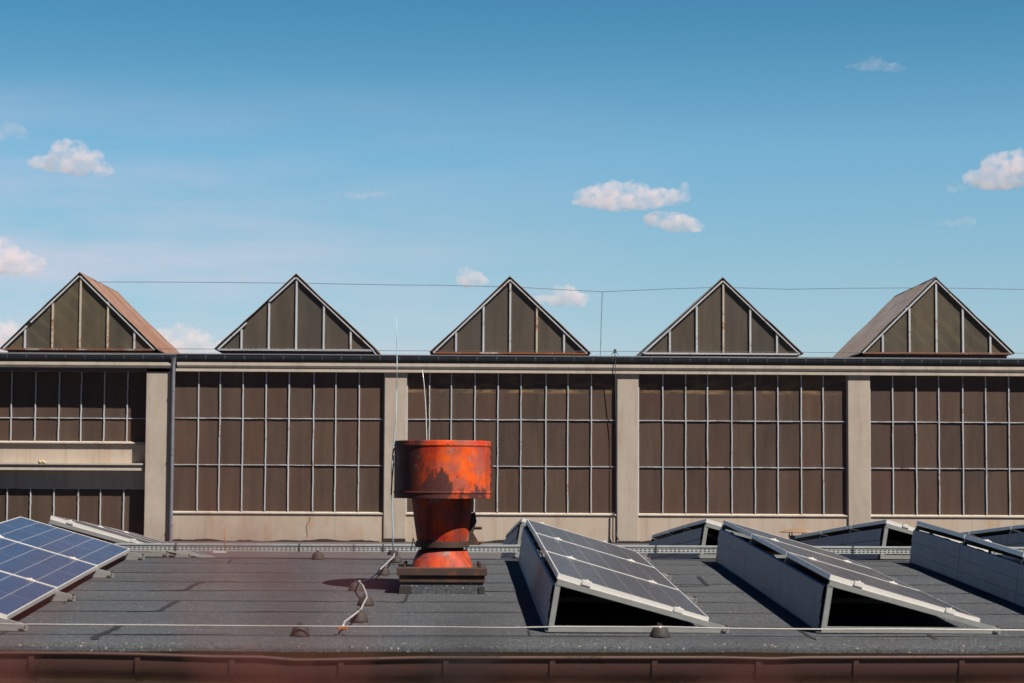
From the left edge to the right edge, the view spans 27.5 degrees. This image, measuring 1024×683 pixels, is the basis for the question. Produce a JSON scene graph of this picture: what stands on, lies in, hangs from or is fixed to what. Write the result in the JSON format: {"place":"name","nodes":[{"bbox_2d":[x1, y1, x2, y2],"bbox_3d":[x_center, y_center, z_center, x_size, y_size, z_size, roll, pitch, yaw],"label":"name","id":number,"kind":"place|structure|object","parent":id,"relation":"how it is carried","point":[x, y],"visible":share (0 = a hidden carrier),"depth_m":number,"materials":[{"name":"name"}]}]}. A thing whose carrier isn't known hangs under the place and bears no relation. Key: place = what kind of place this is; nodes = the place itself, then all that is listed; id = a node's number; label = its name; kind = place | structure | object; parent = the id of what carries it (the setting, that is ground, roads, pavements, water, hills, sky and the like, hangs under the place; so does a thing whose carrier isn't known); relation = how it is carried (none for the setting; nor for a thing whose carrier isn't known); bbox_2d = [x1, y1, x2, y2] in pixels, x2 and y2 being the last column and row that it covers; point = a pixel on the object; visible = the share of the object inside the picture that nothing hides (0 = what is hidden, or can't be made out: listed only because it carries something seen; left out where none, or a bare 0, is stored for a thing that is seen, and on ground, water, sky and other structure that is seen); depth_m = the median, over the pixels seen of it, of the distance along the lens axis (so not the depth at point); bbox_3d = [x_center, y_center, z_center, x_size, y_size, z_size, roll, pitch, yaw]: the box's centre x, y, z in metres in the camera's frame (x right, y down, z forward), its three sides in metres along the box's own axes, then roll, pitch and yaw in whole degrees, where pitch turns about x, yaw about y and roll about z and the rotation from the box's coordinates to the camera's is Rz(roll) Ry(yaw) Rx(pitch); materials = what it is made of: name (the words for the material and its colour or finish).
{"place":"outdoors","nodes":[
{"label":"outdoors","id":0,"kind":"place"},
{"bbox_2d":[0,0,1023,357],"label":"sky","id":1,"kind":"structure","parent":0,"point":[151,151],"materials":[{"name":"blue"}]},
{"label":"ground","id":2,"kind":"structure","parent":0,"visible":0},
{"bbox_2d":[0,272,1023,543],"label":"factory building","id":3,"kind":"structure","parent":2,"relation":"on","point":[718,402],"depth_m":54.13,"materials":[{"name":"paint"}]},
{"bbox_2d":[0,488,144,535],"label":"window","id":4,"kind":"structure","parent":3,"relation":"in","point":[116,508],"depth_m":54.14,"materials":[{"name":"brown glass"}]},
{"bbox_2d":[0,372,146,443],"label":"window","id":5,"kind":"structure","parent":3,"relation":"in","point":[36,407],"depth_m":54.33,"materials":[{"name":"brown glass"}]},
{"bbox_2d":[173,372,384,513],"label":"window","id":6,"kind":"structure","parent":3,"relation":"in","point":[315,440],"depth_m":54.01,"materials":[{"name":"brown glass"}]},
{"bbox_2d":[406,373,616,515],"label":"window","id":7,"kind":"structure","parent":3,"relation":"in","point":[552,436],"depth_m":54.10,"materials":[{"name":"brown glass"}]},
{"bbox_2d":[244,349,907,352],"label":"roof wire","id":8,"kind":"object","parent":3,"relation":"on","point":[610,351],"visible":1,"depth_m":59.06,"materials":[{"name":"metal"}]},
{"bbox_2d":[600,291,603,354],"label":"wire post","id":9,"kind":"object","parent":3,"relation":"on","point":[601,322],"visible":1,"depth_m":62.42,"materials":[{"name":"grey metal"}]},
{"bbox_2d":[198,282,1023,291],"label":"aerial wire","id":10,"kind":"object","parent":9,"relation":"attached to","point":[563,289],"visible":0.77,"depth_m":62.47,"materials":[{"name":"black metal"}]},
{"bbox_2d":[638,374,847,516],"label":"window","id":11,"kind":"structure","parent":3,"relation":"in","point":[709,445],"depth_m":54.14,"materials":[{"name":"brown glass"}]},
{"bbox_2d":[870,376,1023,517],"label":"window","id":12,"kind":"structure","parent":3,"relation":"in","point":[941,446],"depth_m":54.21,"materials":[{"name":"brown glass"}]},
{"bbox_2d":[0,556,1023,682],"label":"flat roof building","id":13,"kind":"structure","parent":2,"relation":"on","point":[137,592],"depth_m":13.17,"materials":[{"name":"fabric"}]},
{"bbox_2d":[0,516,136,630],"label":"solar array","id":14,"kind":"object","parent":13,"relation":"on","point":[30,550],"visible":0.88,"depth_m":16.37,"materials":[{"name":"glass"}]},
{"bbox_2d":[48,516,190,555],"bbox_3d":[-3.863,2.120,21.970,1.175,0.646,5.202,0,-4,-2],"label":"solar array","id":15,"kind":"object","parent":13,"relation":"on","point":[107,534],"visible":0.39,"depth_m":19.42,"materials":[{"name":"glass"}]},
{"bbox_2d":[213,542,225,552],"bbox_3d":[-2.542,1.731,18.196,0.112,0.213,0.020,0,-4,-1],"label":"short rod","id":16,"kind":"object","parent":13,"relation":"on","point":[224,551],"visible":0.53,"depth_m":18.18,"materials":[{"name":"metal"}]},
{"bbox_2d":[292,622,309,635],"bbox_3d":[-1.326,1.801,13.107,0.124,0.086,0.124,0,-4,0],"label":"conductor holder","id":17,"kind":"object","parent":13,"relation":"on","point":[300,631],"visible":0.94,"depth_m":13.06,"materials":[{"name":"concrete"}]},
{"bbox_2d":[114,543,519,551],"bbox_3d":[-1.725,1.852,18.771,3.661,0.074,0.119,0,-4,-2],"label":"cable tray","id":18,"kind":"object","parent":13,"relation":"on","point":[299,547],"visible":0.7,"depth_m":18.73,"materials":[{"name":"metal"}]},
{"bbox_2d":[337,627,347,634],"bbox_3d":[-1.069,1.830,13.181,0.065,0.070,0.040,0,-4,-1],"label":"wire clamp","id":19,"kind":"object","parent":13,"relation":"on","point":[342,628],"visible":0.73,"depth_m":13.17,"materials":[{"name":"orange metal"}]},
{"bbox_2d":[348,580,363,590],"bbox_3d":[-1.181,1.845,15.814,0.118,0.082,0.118,2,-4,-19],"label":"conductor holder","id":20,"kind":"object","parent":13,"relation":"on","point":[355,586],"visible":0.98,"depth_m":15.78,"materials":[{"name":"concrete"}]},
{"bbox_2d":[350,608,368,621],"bbox_3d":[-1.013,1.815,13.867,0.124,0.086,0.124,-1,-4,17],"label":"conductor holder","id":21,"kind":"object","parent":13,"relation":"on","point":[364,618],"visible":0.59,"depth_m":13.83,"materials":[{"name":"concrete"}]},
{"bbox_2d":[357,593,373,604],"bbox_3d":[-1.040,1.830,14.860,0.122,0.084,0.122,0,-4,8],"label":"conductor holder","id":22,"kind":"object","parent":13,"relation":"on","point":[369,600],"visible":0.89,"depth_m":14.82,"materials":[{"name":"concrete"}]},
{"bbox_2d":[342,553,394,625],"bbox_3d":[-1.089,1.837,15.927,0.166,0.310,5.418,0,-4,0],"label":"branch wire","id":23,"kind":"object","parent":22,"relation":"on","point":[355,613],"visible":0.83,"depth_m":14.55,"materials":[{"name":"metal"}]},
{"bbox_2d":[381,566,389,574],"bbox_3d":[-1.051,1.870,17.112,0.112,0.077,0.112,0,-4,8],"label":"conductor holder","id":24,"kind":"object","parent":13,"relation":"on","point":[385,571],"visible":0.62,"depth_m":17.07,"materials":[{"name":"concrete"}]},
{"bbox_2d":[387,318,398,554],"bbox_3d":[-1.042,0.835,18.476,0.100,2.096,0.097,0,-4,-1],"label":"lightning rod","id":25,"kind":"object","parent":13,"relation":"on","point":[392,552],"visible":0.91,"depth_m":18.45,"materials":[{"name":"metal"}]},
{"bbox_2d":[390,554,401,562],"bbox_3d":[-1.013,1.899,18.325,0.105,0.073,0.106,2,-4,-22],"label":"conductor holder","id":26,"kind":"object","parent":13,"relation":"on","point":[396,559],"visible":0.87,"depth_m":18.29,"materials":[{"name":"concrete"}]},
{"bbox_2d":[132,541,699,557],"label":"parapet","id":27,"kind":"structure","parent":13,"relation":"on","point":[382,554],"depth_m":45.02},
{"bbox_2d":[780,528,812,540],"bbox_3d":[3.534,2.792,25.910,0.430,0.952,0.430,0,-4,-1],"label":"mushroom vent","id":28,"kind":"object","parent":27,"relation":"on","point":[795,530],"visible":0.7,"depth_m":25.84,"materials":[{"name":"metal"}]},
{"bbox_2d":[393,440,492,593],"bbox_3d":[-0.528,1.377,15.958,0.758,1.232,0.751,0,-4,-2],"label":"roof vent","id":29,"kind":"object","parent":13,"relation":"on","point":[442,484],"visible":1,"depth_m":15.71,"materials":[{"name":"orange metal"}]},
{"bbox_2d":[390,448,394,494],"bbox_3d":[-0.909,0.990,15.941,0.031,0.359,0.012,0,-4,-1],"label":"brown cable","id":30,"kind":"object","parent":29,"relation":"hanging from","point":[392,470],"visible":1,"depth_m":15.94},
{"bbox_2d":[422,369,426,439],"bbox_3d":[-0.722,1.014,17.866,0.104,1.554,0.097,0,-4,-1],"label":"whip rod","id":31,"kind":"object","parent":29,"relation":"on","point":[425,407],"visible":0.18,"depth_m":17.89,"materials":[{"name":"metal"}]},
{"bbox_2d":[0,623,1023,630],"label":"lightning wire","id":32,"kind":"object","parent":13,"relation":"attached to","point":[534,627],"visible":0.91,"depth_m":13.06,"materials":[{"name":"metal"}]},
{"bbox_2d":[501,518,607,558],"bbox_3d":[0.517,2.152,22.109,1.175,0.646,5.202,0,-4,-2],"label":"solar array","id":33,"kind":"object","parent":13,"relation":"on","point":[513,535],"visible":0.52,"depth_m":20.81,"materials":[{"name":"glass"}]},
{"bbox_2d":[517,519,728,632],"bbox_3d":[0.717,1.716,15.928,1.175,0.643,5.202,0,-4,-2],"label":"solar array","id":34,"kind":"object","parent":13,"relation":"on","point":[605,572],"visible":0.99,"depth_m":14.70,"materials":[{"name":"glass"}]},
{"bbox_2d":[650,622,669,637],"bbox_3d":[0.933,1.816,13.168,0.130,0.090,0.130,-1,-4,20],"label":"conductor holder","id":35,"kind":"object","parent":13,"relation":"on","point":[658,632],"visible":0.97,"depth_m":13.12,"materials":[{"name":"concrete"}]},
{"bbox_2d":[617,545,716,553],"bbox_3d":[1.324,1.875,18.868,1.158,0.074,0.119,0,-4,-2],"label":"cable tray","id":36,"kind":"object","parent":13,"relation":"on","point":[655,549],"visible":0.63,"depth_m":18.82,"materials":[{"name":"metal"}]},
{"bbox_2d":[647,519,785,558],"bbox_3d":[2.244,2.165,22.164,1.175,0.646,5.202,0,-4,-2],"label":"solar array","id":37,"kind":"object","parent":13,"relation":"on","point":[704,532],"visible":0.5,"depth_m":21.02,"materials":[{"name":"glass"}]},
{"bbox_2d":[715,520,1000,633],"bbox_3d":[2.464,1.729,15.983,1.175,0.643,5.202,0,-4,-2],"label":"solar array","id":38,"kind":"object","parent":13,"relation":"on","point":[794,591],"visible":1,"depth_m":14.77,"materials":[{"name":"glass"}]},
{"bbox_2d":[814,546,910,553],"bbox_3d":[3.081,1.888,18.924,1.107,0.074,0.119,0,-4,-2],"label":"cable tray","id":39,"kind":"object","parent":13,"relation":"on","point":[871,549],"visible":0.62,"depth_m":18.88,"materials":[{"name":"metal"}]},
{"bbox_2d":[794,520,1002,559],"bbox_3d":[3.943,2.178,22.218,1.175,0.646,5.202,0,-4,-2],"label":"solar array","id":40,"kind":"object","parent":13,"relation":"on","point":[884,533],"visible":0.43,"depth_m":20.86,"materials":[{"name":"glass"}]},
{"bbox_2d":[909,521,1023,607],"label":"solar array","id":41,"kind":"object","parent":13,"relation":"on","point":[999,576],"visible":1,"depth_m":16.68,"materials":[{"name":"glass"}]},
{"bbox_2d":[962,525,1023,558],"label":"solar array","id":42,"kind":"object","parent":13,"relation":"on","point":[1010,536],"visible":0.27,"depth_m":21.56,"materials":[{"name":"glass"}]},
{"bbox_2d":[988,547,1023,554],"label":"cable tray","id":43,"kind":"object","parent":13,"relation":"on","point":[1016,548],"visible":0.14,"depth_m":18.92,"materials":[{"name":"metal"}]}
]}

